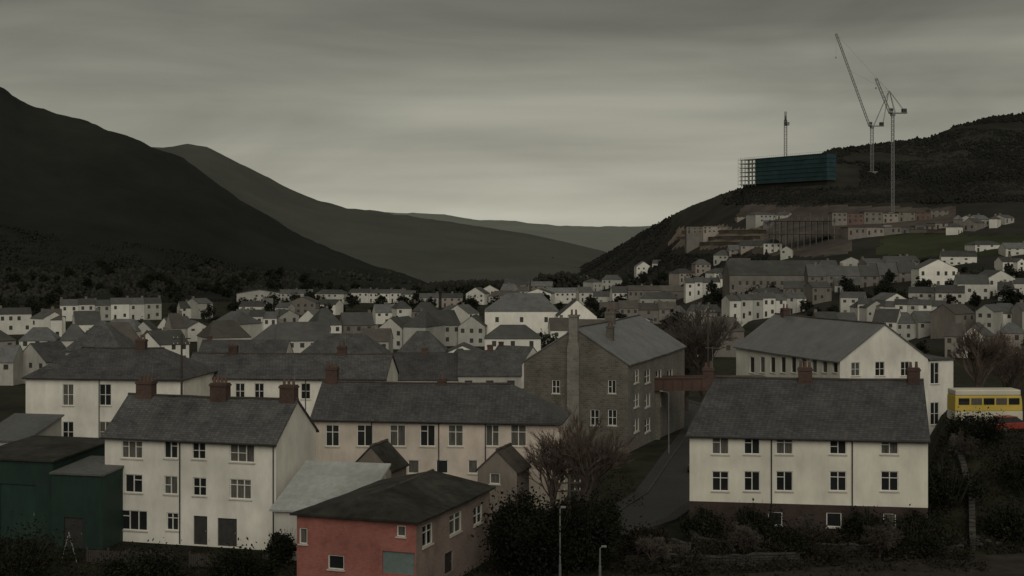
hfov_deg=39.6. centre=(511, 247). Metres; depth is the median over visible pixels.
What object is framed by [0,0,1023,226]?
sky
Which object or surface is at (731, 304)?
terraced house
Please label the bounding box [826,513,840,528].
window
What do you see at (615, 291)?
house
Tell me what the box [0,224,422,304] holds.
hillside wood
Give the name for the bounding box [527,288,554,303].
house
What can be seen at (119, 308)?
terraced house
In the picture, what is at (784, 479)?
window
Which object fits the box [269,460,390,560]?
shed
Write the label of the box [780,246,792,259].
house
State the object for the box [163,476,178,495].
window
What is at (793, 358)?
window
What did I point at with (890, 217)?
terraced house
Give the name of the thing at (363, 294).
terraced house
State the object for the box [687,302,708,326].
house
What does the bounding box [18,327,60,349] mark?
house
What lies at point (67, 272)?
tree
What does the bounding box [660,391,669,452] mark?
lamp post
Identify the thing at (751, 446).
window
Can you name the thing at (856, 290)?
tree
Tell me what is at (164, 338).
house
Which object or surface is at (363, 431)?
window
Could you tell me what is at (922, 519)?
bush
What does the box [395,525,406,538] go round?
window
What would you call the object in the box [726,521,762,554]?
bare tree
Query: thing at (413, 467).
window
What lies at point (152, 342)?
house
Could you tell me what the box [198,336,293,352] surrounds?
house
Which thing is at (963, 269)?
tree
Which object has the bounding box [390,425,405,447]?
window
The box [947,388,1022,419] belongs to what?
bus
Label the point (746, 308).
terraced house
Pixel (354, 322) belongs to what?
house
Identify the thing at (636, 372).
window
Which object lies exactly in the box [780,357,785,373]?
window
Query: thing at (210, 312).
tree
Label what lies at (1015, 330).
house
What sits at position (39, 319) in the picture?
house
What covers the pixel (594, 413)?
window
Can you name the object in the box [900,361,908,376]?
window
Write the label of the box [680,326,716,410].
bare tree
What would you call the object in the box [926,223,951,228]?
terraced house
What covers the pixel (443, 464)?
window
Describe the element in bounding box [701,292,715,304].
tree
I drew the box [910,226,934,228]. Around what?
terraced house
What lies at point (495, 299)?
tree
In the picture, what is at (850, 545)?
garden wall
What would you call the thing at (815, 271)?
terraced house
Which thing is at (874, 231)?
terraced house
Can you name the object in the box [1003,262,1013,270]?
tree
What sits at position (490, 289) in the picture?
house
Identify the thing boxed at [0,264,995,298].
valley scrub
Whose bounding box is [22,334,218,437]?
house
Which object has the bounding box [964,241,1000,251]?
house
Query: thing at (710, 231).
terraced house
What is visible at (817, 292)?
house
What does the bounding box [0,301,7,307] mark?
tree
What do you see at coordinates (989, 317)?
house
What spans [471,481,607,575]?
bush
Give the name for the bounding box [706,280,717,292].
tree
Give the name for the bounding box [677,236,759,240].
retaining wall
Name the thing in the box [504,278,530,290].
house
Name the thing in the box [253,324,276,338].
house
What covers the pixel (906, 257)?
house
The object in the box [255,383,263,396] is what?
window
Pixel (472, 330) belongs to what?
house
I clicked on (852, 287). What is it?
tree
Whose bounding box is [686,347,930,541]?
house
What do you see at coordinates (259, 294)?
house
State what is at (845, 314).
terraced house
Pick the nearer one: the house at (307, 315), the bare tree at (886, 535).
the bare tree at (886, 535)
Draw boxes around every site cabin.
[763,220,772,228]
[914,225,924,228]
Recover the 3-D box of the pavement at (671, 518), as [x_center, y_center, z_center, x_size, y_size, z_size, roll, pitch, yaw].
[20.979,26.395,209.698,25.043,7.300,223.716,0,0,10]
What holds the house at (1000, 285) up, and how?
on the hill at (714, 211)
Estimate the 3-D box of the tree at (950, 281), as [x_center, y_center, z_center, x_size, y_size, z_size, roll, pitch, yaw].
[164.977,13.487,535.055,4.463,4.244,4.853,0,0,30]
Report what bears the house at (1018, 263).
on the hill at (714, 211)
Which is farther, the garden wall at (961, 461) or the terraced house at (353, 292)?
the terraced house at (353, 292)
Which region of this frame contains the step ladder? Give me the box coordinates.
[62,532,76,561]
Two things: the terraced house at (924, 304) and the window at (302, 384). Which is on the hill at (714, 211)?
the terraced house at (924, 304)
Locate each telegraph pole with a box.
[173,334,190,394]
[558,476,581,512]
[701,308,714,366]
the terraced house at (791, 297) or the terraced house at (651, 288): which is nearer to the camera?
the terraced house at (791, 297)
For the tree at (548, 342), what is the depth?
384.58 m
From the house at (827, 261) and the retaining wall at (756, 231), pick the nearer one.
the house at (827, 261)
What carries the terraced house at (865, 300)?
on the hill at (714, 211)
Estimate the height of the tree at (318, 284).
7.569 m
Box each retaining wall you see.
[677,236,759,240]
[682,229,766,233]
[699,242,738,245]
[840,229,945,232]
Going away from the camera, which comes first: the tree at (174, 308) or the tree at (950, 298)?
the tree at (950, 298)
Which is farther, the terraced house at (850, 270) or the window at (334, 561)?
the terraced house at (850, 270)
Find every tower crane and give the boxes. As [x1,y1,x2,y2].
[784,112,788,155]
[835,33,888,172]
[875,78,906,212]
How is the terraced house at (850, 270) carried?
on the hill at (714, 211)
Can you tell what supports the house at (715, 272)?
on the hill at (714, 211)
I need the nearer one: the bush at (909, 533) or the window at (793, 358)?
the bush at (909, 533)
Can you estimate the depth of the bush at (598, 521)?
100.80 m
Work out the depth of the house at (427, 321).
417.29 m
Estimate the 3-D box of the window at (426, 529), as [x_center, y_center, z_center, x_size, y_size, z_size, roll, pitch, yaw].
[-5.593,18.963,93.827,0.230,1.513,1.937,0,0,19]
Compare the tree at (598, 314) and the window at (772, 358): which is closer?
the window at (772, 358)
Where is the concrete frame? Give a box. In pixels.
[768,213,834,252]
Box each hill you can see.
[0,87,463,301]
[153,144,607,282]
[386,212,649,251]
[581,115,1023,355]
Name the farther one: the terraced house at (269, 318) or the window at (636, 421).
the terraced house at (269, 318)
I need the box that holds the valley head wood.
[422,270,588,292]
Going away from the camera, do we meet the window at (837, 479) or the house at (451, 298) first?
the window at (837, 479)
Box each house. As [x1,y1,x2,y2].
[0,306,31,334]
[0,330,16,344]
[0,345,22,385]
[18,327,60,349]
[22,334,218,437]
[23,341,65,383]
[31,309,65,334]
[43,306,61,336]
[60,297,78,320]
[60,324,84,346]
[62,320,134,354]
[72,308,100,331]
[78,296,94,310]
[94,298,110,320]
[100,360,318,549]
[108,322,137,340]
[110,296,129,319]
[110,319,140,337]
[129,296,144,319]
[137,320,159,334]
[139,330,160,346]
[144,296,161,319]
[149,327,188,357]
[157,316,190,329]
[165,311,184,334]
[177,300,190,317]
[185,320,205,341]
[187,296,212,318]
[190,331,398,415]
[196,320,250,351]
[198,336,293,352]
[217,311,261,338]
[236,289,281,300]
[236,307,249,314]
[238,299,266,309]
[249,307,264,330]
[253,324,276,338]
[263,296,272,303]
[263,309,278,329]
[275,301,294,312]
[276,319,330,352]
[277,309,298,321]
[280,288,312,300]
[288,296,319,314]
[298,309,319,321]
[308,308,341,332]
[310,361,570,508]
[315,289,349,303]
[318,297,342,314]
[339,310,374,332]
[349,287,360,295]
[357,287,371,302]
[361,325,393,352]
[369,288,380,302]
[372,302,394,323]
[378,288,391,302]
[379,316,411,348]
[390,288,403,302]
[391,301,411,317]
[393,347,457,381]
[397,331,447,352]
[401,289,415,302]
[402,311,445,344]
[411,302,438,318]
[416,308,460,345]
[419,292,438,307]
[441,292,462,307]
[442,305,455,309]
[446,342,481,352]
[450,303,478,322]
[457,345,521,387]
[458,314,487,345]
[466,287,489,304]
[483,285,499,293]
[484,325,541,351]
[488,291,519,302]
[495,341,536,388]
[500,282,517,290]
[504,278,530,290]
[516,285,529,292]
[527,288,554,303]
[531,280,553,290]
[546,286,576,303]
[548,315,568,340]
[568,319,604,331]
[576,285,592,304]
[583,279,601,290]
[593,290,609,302]
[599,300,618,318]
[601,275,621,289]
[609,285,626,301]
[618,298,638,316]
[627,284,643,302]
[634,261,649,277]
[638,301,658,323]
[640,292,676,302]
[643,284,660,293]
[652,260,660,266]
[657,300,675,323]
[660,284,680,293]
[669,268,694,284]
[669,306,687,327]
[673,287,683,299]
[683,276,694,302]
[685,226,702,252]
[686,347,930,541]
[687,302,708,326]
[692,259,710,275]
[694,275,702,299]
[701,276,710,294]
[702,317,744,356]
[703,226,720,241]
[705,268,723,277]
[706,302,721,319]
[710,276,719,289]
[713,250,728,265]
[718,274,721,287]
[721,293,740,322]
[727,245,738,256]
[728,258,750,259]
[735,216,745,221]
[736,292,752,326]
[739,239,767,254]
[746,212,775,229]
[748,292,762,319]
[751,286,781,293]
[758,290,775,317]
[763,239,782,253]
[771,292,786,312]
[776,211,791,218]
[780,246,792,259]
[781,290,796,313]
[783,279,806,293]
[791,290,806,312]
[804,262,826,281]
[804,280,831,303]
[812,309,837,318]
[819,258,836,264]
[825,263,844,290]
[828,212,847,225]
[834,276,860,291]
[836,310,857,320]
[839,257,858,265]
[839,289,865,311]
[840,227,865,239]
[844,264,860,277]
[847,213,863,224]
[849,300,880,321]
[857,296,871,320]
[858,263,878,287]
[859,212,882,223]
[859,257,884,264]
[866,227,884,236]
[872,292,906,300]
[872,298,885,308]
[872,306,900,332]
[876,261,898,282]
[881,254,903,262]
[883,213,898,222]
[884,227,901,235]
[884,299,895,308]
[894,212,914,221]
[895,297,907,311]
[896,260,914,281]
[897,312,915,340]
[901,227,914,233]
[902,254,919,265]
[907,297,919,313]
[908,285,934,299]
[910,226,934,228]
[910,259,957,286]
[911,311,931,338]
[915,212,929,219]
[918,297,932,310]
[925,210,948,217]
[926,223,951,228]
[930,301,975,338]
[932,298,945,310]
[935,283,964,303]
[939,249,976,265]
[944,320,966,357]
[946,223,962,234]
[953,215,963,225]
[953,272,989,301]
[962,214,970,221]
[963,218,983,230]
[963,325,985,357]
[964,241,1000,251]
[968,322,994,355]
[969,213,988,226]
[976,304,1003,333]
[979,270,1015,296]
[989,216,1000,227]
[994,255,1013,270]
[996,213,1013,224]
[996,303,1012,325]
[997,279,1012,300]
[997,322,1023,350]
[998,241,1023,256]
[1010,300,1023,329]
[1013,258,1023,270]
[1013,276,1023,293]
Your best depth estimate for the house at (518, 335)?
370.12 m
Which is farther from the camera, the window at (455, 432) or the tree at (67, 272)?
the tree at (67, 272)
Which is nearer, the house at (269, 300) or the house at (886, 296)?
the house at (886, 296)
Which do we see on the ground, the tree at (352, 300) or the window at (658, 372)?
the tree at (352, 300)
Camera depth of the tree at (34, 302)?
638.66 m
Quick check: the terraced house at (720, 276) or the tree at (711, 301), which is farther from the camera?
the terraced house at (720, 276)
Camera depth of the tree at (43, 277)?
791.52 m
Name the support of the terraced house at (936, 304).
on the hill at (714, 211)
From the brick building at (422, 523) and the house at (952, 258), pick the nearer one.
the brick building at (422, 523)
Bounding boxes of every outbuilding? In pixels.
[0,413,63,445]
[355,439,408,478]
[475,443,531,519]
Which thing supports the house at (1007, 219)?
on the hill at (714, 211)
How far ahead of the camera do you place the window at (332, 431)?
127.87 m
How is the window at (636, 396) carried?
in the stone building at (612, 366)
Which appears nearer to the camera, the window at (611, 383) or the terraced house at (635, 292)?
the window at (611, 383)
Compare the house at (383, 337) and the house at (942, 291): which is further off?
the house at (942, 291)
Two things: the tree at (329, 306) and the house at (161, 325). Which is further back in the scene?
the tree at (329, 306)
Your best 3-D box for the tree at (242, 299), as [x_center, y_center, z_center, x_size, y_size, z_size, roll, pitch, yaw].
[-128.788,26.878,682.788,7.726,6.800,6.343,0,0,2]
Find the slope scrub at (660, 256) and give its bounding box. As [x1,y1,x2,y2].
[552,187,768,291]
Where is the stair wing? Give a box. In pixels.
[925,354,954,433]
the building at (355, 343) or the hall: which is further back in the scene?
the hall
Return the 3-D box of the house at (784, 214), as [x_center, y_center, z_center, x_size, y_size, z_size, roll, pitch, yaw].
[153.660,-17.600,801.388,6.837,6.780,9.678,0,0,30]
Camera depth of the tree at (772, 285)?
574.33 m
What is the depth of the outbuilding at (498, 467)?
117.59 m
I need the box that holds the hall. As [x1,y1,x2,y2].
[484,293,558,341]
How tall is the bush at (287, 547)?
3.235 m
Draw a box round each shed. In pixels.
[0,435,104,541]
[49,456,123,548]
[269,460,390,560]
[722,260,837,297]
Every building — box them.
[290,469,495,575]
[301,333,389,352]
[522,307,686,452]
[555,298,596,318]
[733,304,930,413]
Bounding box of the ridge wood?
[742,111,1023,204]
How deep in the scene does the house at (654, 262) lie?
900.94 m
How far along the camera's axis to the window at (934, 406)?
169.32 m
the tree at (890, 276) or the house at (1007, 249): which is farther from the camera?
the house at (1007, 249)
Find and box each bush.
[0,507,86,575]
[85,537,193,575]
[190,537,283,575]
[263,529,296,567]
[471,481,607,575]
[490,498,517,531]
[541,487,638,573]
[618,516,672,557]
[675,504,728,539]
[725,498,788,539]
[752,513,829,561]
[835,505,891,542]
[869,511,955,559]
[896,504,947,543]
[928,456,987,507]
[937,406,1012,447]
[977,496,1023,540]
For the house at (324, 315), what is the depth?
435.31 m
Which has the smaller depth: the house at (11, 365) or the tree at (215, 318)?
the house at (11, 365)
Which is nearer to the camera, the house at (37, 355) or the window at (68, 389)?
the window at (68, 389)
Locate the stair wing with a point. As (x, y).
(940, 376)
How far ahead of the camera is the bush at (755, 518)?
110.01 m
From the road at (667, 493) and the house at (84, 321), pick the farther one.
the house at (84, 321)
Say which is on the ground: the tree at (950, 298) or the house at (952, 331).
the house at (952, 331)
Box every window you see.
[63,384,73,406]
[63,422,73,436]
[99,384,111,406]
[99,421,109,437]
[120,440,142,459]
[122,510,147,532]
[123,474,142,494]
[163,442,178,459]
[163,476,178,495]
[165,512,178,531]
[191,443,206,460]
[191,477,206,497]
[228,445,254,463]
[228,479,251,500]
[235,383,244,396]
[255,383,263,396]
[298,528,307,545]
[300,383,310,399]
[325,425,339,447]
[326,555,344,571]
[356,425,372,447]
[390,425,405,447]
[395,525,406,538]
[407,460,418,474]
[419,425,435,447]
[422,522,433,549]
[436,460,447,473]
[447,425,463,447]
[449,510,462,537]
[467,460,477,474]
[473,504,482,527]
[486,425,498,447]
[488,473,500,485]
[511,425,525,447]
[551,380,560,394]
[590,409,598,426]
[607,380,616,394]
[607,409,616,426]
[633,369,639,384]
[634,393,639,408]
[634,417,639,433]
[645,369,650,384]
[645,393,650,408]
[645,417,650,433]
[656,369,660,376]
[711,438,729,455]
[711,471,729,492]
[743,439,760,455]
[743,471,760,492]
[749,357,754,373]
[759,356,764,373]
[768,512,782,526]
[770,357,774,373]
[775,440,793,455]
[775,471,793,492]
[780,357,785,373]
[790,357,795,373]
[812,360,816,373]
[821,361,827,373]
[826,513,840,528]
[829,441,846,455]
[829,471,846,492]
[832,363,837,373]
[851,362,860,376]
[875,362,885,376]
[880,442,899,455]
[880,471,899,492]
[883,513,895,524]
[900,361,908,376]
[930,362,939,384]
[930,402,938,425]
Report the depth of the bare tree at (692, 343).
204.07 m
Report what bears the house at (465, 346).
on the ground
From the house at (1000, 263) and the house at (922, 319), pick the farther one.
the house at (1000, 263)
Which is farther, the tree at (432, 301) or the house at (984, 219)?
the tree at (432, 301)
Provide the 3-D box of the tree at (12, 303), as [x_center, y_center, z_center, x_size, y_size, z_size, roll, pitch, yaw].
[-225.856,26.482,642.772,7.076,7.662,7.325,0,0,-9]
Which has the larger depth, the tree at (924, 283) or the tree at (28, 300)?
the tree at (28, 300)
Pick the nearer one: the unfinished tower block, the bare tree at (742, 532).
the bare tree at (742, 532)
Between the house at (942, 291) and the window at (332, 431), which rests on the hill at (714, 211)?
the house at (942, 291)
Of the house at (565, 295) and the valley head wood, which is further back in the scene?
the valley head wood
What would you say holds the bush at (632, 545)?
on the ground
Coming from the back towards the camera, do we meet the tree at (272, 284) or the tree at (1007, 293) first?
the tree at (272, 284)
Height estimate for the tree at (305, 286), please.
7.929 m
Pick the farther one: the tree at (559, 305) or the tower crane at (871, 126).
the tower crane at (871, 126)
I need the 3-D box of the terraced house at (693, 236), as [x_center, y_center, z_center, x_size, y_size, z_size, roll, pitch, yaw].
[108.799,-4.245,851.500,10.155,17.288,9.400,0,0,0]
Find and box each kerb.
[492,411,691,538]
[626,401,699,529]
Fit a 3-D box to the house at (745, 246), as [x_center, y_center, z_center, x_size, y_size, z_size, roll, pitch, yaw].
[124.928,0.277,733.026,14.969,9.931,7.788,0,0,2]
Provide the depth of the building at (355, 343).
313.71 m
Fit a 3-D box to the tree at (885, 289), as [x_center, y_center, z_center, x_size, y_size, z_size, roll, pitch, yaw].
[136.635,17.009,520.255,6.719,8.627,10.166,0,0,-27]
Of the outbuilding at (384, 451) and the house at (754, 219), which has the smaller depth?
the outbuilding at (384, 451)
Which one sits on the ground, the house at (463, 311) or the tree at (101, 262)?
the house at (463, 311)
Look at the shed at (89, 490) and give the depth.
109.22 m
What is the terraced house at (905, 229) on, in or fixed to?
on the hill at (714, 211)
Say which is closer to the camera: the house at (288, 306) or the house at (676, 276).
the house at (288, 306)
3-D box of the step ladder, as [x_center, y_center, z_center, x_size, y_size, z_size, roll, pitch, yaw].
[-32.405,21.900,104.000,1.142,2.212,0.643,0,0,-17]
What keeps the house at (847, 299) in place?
on the hill at (714, 211)
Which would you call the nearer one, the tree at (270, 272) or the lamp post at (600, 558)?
the lamp post at (600, 558)
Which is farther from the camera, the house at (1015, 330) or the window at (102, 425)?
the house at (1015, 330)
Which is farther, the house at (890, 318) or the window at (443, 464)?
the house at (890, 318)
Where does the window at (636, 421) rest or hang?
in the stone building at (612, 366)
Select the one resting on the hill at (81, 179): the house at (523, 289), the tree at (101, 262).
the tree at (101, 262)
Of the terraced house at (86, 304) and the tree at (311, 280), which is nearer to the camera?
the terraced house at (86, 304)
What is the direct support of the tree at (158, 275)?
on the hill at (81, 179)
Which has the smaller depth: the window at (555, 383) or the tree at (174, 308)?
the window at (555, 383)
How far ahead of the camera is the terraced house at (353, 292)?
781.41 m
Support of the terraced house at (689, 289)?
on the hill at (714, 211)
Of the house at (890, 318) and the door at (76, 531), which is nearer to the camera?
the door at (76, 531)
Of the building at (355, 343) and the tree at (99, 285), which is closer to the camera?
the building at (355, 343)
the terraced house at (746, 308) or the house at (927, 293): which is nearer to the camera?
the house at (927, 293)
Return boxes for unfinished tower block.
[739,151,836,193]
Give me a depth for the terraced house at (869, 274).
567.10 m
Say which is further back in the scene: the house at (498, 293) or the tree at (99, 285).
the tree at (99, 285)
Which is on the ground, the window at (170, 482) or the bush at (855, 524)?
the bush at (855, 524)
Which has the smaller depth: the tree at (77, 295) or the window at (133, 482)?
the window at (133, 482)
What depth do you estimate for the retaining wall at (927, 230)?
691.46 m
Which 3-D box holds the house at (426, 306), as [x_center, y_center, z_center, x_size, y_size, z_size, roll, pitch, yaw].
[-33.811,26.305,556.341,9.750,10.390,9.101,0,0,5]
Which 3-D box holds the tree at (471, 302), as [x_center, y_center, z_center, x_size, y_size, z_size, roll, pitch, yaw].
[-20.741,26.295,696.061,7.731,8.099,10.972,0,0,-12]
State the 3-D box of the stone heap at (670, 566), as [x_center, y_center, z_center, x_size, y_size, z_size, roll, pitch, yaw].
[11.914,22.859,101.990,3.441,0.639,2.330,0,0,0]
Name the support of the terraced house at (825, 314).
on the ground
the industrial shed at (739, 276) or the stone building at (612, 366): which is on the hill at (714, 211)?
the industrial shed at (739, 276)
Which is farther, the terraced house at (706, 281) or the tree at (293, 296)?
the tree at (293, 296)
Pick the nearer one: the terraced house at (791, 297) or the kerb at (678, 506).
the kerb at (678, 506)
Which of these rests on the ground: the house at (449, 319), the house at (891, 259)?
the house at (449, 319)
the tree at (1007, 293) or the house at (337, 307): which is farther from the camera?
the house at (337, 307)
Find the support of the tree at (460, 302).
on the ground
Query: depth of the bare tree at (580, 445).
116.33 m
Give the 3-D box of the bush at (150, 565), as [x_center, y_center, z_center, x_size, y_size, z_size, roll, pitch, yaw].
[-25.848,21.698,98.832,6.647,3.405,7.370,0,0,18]
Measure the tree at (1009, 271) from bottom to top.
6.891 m
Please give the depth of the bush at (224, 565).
99.22 m
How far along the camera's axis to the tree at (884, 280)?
559.45 m
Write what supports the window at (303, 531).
in the brick building at (422, 523)
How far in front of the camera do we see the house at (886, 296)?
494.37 m
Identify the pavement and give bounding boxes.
[490,399,699,557]
[613,411,692,509]
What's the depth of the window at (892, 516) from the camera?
110.58 m
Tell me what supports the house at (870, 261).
on the hill at (714, 211)
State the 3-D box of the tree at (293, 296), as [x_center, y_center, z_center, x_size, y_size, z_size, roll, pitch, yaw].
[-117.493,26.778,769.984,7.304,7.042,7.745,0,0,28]
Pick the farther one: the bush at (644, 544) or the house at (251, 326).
the house at (251, 326)
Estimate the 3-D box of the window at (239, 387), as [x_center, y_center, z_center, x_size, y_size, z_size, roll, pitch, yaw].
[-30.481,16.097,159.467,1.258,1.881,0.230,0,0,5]
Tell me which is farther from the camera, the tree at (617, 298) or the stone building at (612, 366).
the tree at (617, 298)
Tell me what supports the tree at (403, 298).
on the ground
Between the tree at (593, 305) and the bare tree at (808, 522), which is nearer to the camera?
the bare tree at (808, 522)
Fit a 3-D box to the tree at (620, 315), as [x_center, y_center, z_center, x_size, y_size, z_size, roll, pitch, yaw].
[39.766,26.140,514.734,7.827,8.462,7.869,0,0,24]
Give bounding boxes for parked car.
[986,415,1023,432]
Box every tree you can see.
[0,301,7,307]
[4,298,19,307]
[8,272,21,282]
[18,281,26,292]
[24,295,35,312]
[30,297,42,313]
[32,300,45,314]
[38,272,49,281]
[43,289,58,306]
[55,286,62,293]
[63,266,74,275]
[70,292,82,298]
[81,276,92,285]
[95,281,105,288]
[96,257,107,267]
[110,285,123,295]
[136,276,150,289]
[143,269,157,281]
[153,270,165,279]
[163,278,173,285]
[168,301,177,312]
[172,291,180,303]
[199,304,216,321]
[208,315,220,324]
[212,280,222,293]
[218,286,232,296]
[226,301,239,310]
[233,289,242,297]
[237,297,248,303]
[263,299,275,310]
[264,268,276,276]
[265,292,280,306]
[266,280,279,288]
[277,267,284,274]
[289,292,300,300]
[298,272,310,282]
[300,283,314,288]
[302,289,315,298]
[303,278,314,285]
[311,278,323,288]
[320,302,334,314]
[338,285,346,291]
[343,292,359,310]
[350,281,362,288]
[373,293,387,303]
[394,294,408,303]
[407,299,417,308]
[411,284,423,292]
[411,290,418,301]
[424,297,436,306]
[458,298,467,304]
[462,286,472,296]
[466,295,477,306]
[487,295,499,304]
[521,436,585,516]
[528,403,638,508]
[537,329,546,344]
[541,333,558,347]
[542,291,550,300]
[556,301,564,308]
[583,293,596,310]
[589,299,598,311]
[594,307,608,318]
[613,294,626,301]
[615,310,627,318]
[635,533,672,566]
[636,271,647,282]
[652,278,659,284]
[656,271,668,280]
[657,298,742,400]
[659,315,675,328]
[668,309,684,332]
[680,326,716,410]
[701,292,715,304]
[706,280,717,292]
[706,298,717,303]
[709,290,721,303]
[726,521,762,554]
[766,281,780,288]
[789,512,829,546]
[799,299,813,312]
[826,303,838,311]
[838,275,854,291]
[847,281,861,291]
[854,287,869,295]
[860,523,905,557]
[873,282,882,294]
[873,283,896,294]
[879,277,890,284]
[884,268,895,283]
[893,288,905,296]
[912,275,931,286]
[915,339,930,353]
[944,278,953,284]
[944,292,957,303]
[948,323,1016,387]
[948,428,980,458]
[960,266,967,272]
[968,290,981,310]
[985,334,1023,388]
[992,285,1021,302]
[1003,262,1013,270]
[1004,267,1019,277]
[1008,290,1023,304]
[1011,294,1020,303]
[1015,271,1023,277]
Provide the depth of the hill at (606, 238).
3156.85 m
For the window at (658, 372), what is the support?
in the stone building at (612, 366)
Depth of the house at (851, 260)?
594.75 m
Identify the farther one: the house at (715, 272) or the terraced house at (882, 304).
the house at (715, 272)
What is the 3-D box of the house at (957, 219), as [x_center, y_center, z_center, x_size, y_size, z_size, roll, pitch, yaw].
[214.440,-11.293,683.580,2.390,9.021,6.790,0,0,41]
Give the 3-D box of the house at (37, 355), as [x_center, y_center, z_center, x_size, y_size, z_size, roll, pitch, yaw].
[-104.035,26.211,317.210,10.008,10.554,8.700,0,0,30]
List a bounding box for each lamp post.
[559,506,565,575]
[599,545,606,575]
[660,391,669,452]
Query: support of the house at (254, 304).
on the ground
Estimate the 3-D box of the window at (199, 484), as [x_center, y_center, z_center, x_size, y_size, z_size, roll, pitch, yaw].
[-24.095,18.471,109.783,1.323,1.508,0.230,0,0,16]
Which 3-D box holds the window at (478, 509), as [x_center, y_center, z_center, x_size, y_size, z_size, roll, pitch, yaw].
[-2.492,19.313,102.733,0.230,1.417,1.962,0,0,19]
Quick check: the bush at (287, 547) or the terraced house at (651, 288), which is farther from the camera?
the terraced house at (651, 288)
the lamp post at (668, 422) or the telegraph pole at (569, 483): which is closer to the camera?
the telegraph pole at (569, 483)
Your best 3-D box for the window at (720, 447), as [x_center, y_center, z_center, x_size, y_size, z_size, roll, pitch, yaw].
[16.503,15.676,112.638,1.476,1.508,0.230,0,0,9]
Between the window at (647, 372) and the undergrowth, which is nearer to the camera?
the undergrowth
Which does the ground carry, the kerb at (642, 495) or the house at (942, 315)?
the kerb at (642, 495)
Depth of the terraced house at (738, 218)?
847.00 m
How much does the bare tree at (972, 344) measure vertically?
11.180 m
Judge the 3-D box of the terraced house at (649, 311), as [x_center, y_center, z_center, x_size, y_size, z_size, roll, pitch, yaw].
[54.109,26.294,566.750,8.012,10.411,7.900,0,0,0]
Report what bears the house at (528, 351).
on the ground
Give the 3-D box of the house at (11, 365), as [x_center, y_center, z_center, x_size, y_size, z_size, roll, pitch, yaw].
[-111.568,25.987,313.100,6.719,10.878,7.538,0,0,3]
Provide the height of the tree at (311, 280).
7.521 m
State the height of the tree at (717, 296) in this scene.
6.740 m
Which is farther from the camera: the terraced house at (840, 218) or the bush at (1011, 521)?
the terraced house at (840, 218)
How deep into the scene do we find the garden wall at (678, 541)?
107.92 m
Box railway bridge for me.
[654,375,765,439]
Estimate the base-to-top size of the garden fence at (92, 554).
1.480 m
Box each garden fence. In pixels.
[86,547,173,564]
[189,551,268,570]
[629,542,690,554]
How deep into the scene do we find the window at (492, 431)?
125.92 m
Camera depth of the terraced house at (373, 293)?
776.76 m
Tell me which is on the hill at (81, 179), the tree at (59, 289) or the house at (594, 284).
the tree at (59, 289)
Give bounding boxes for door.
[1,484,34,539]
[65,517,82,547]
[194,516,206,544]
[218,518,236,546]
[383,551,414,574]
[445,551,450,573]
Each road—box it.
[490,402,698,549]
[741,553,1023,575]
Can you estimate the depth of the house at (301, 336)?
377.09 m
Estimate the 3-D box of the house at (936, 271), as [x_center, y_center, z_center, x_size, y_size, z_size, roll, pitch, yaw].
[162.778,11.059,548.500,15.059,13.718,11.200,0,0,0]
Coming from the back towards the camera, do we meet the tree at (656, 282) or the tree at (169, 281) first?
the tree at (169, 281)
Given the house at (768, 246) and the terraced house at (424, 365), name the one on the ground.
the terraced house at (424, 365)
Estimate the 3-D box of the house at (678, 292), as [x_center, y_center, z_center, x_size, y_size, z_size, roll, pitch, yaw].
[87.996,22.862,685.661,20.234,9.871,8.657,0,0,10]
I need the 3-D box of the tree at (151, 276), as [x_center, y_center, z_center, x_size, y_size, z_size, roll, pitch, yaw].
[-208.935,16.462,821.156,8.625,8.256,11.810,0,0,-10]
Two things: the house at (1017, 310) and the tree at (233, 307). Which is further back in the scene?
the tree at (233, 307)
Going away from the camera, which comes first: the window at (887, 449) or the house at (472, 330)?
the window at (887, 449)
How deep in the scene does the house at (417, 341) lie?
328.08 m
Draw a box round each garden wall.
[615,537,695,548]
[624,552,799,564]
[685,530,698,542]
[698,536,963,556]
[949,433,975,550]
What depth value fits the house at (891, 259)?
592.23 m
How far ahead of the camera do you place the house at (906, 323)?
443.33 m
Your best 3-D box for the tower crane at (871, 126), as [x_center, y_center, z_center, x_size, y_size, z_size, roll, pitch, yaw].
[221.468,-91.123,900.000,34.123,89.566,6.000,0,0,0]
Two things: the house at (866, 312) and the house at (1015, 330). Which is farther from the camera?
the house at (866, 312)
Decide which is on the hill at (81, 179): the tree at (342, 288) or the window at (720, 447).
the tree at (342, 288)
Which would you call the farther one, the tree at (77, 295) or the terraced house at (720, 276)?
the tree at (77, 295)
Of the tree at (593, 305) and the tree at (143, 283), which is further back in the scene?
the tree at (143, 283)
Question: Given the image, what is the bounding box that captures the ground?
[0,293,1023,575]
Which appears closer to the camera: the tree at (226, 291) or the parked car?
the parked car
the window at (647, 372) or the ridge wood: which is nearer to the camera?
the window at (647, 372)
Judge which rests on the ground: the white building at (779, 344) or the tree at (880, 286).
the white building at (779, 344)
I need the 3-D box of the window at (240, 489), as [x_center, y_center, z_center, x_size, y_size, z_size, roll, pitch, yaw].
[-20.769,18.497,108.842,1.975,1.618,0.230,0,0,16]
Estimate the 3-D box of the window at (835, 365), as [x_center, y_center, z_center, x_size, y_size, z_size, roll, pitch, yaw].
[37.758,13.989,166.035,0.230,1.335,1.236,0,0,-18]
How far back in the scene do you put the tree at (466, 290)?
846.79 m
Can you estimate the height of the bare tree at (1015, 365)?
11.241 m
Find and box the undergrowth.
[0,415,1023,575]
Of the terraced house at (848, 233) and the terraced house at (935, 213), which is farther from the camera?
the terraced house at (935, 213)
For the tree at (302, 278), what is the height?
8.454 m
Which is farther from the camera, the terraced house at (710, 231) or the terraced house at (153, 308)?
the terraced house at (710, 231)
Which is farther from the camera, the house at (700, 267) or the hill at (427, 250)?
the hill at (427, 250)

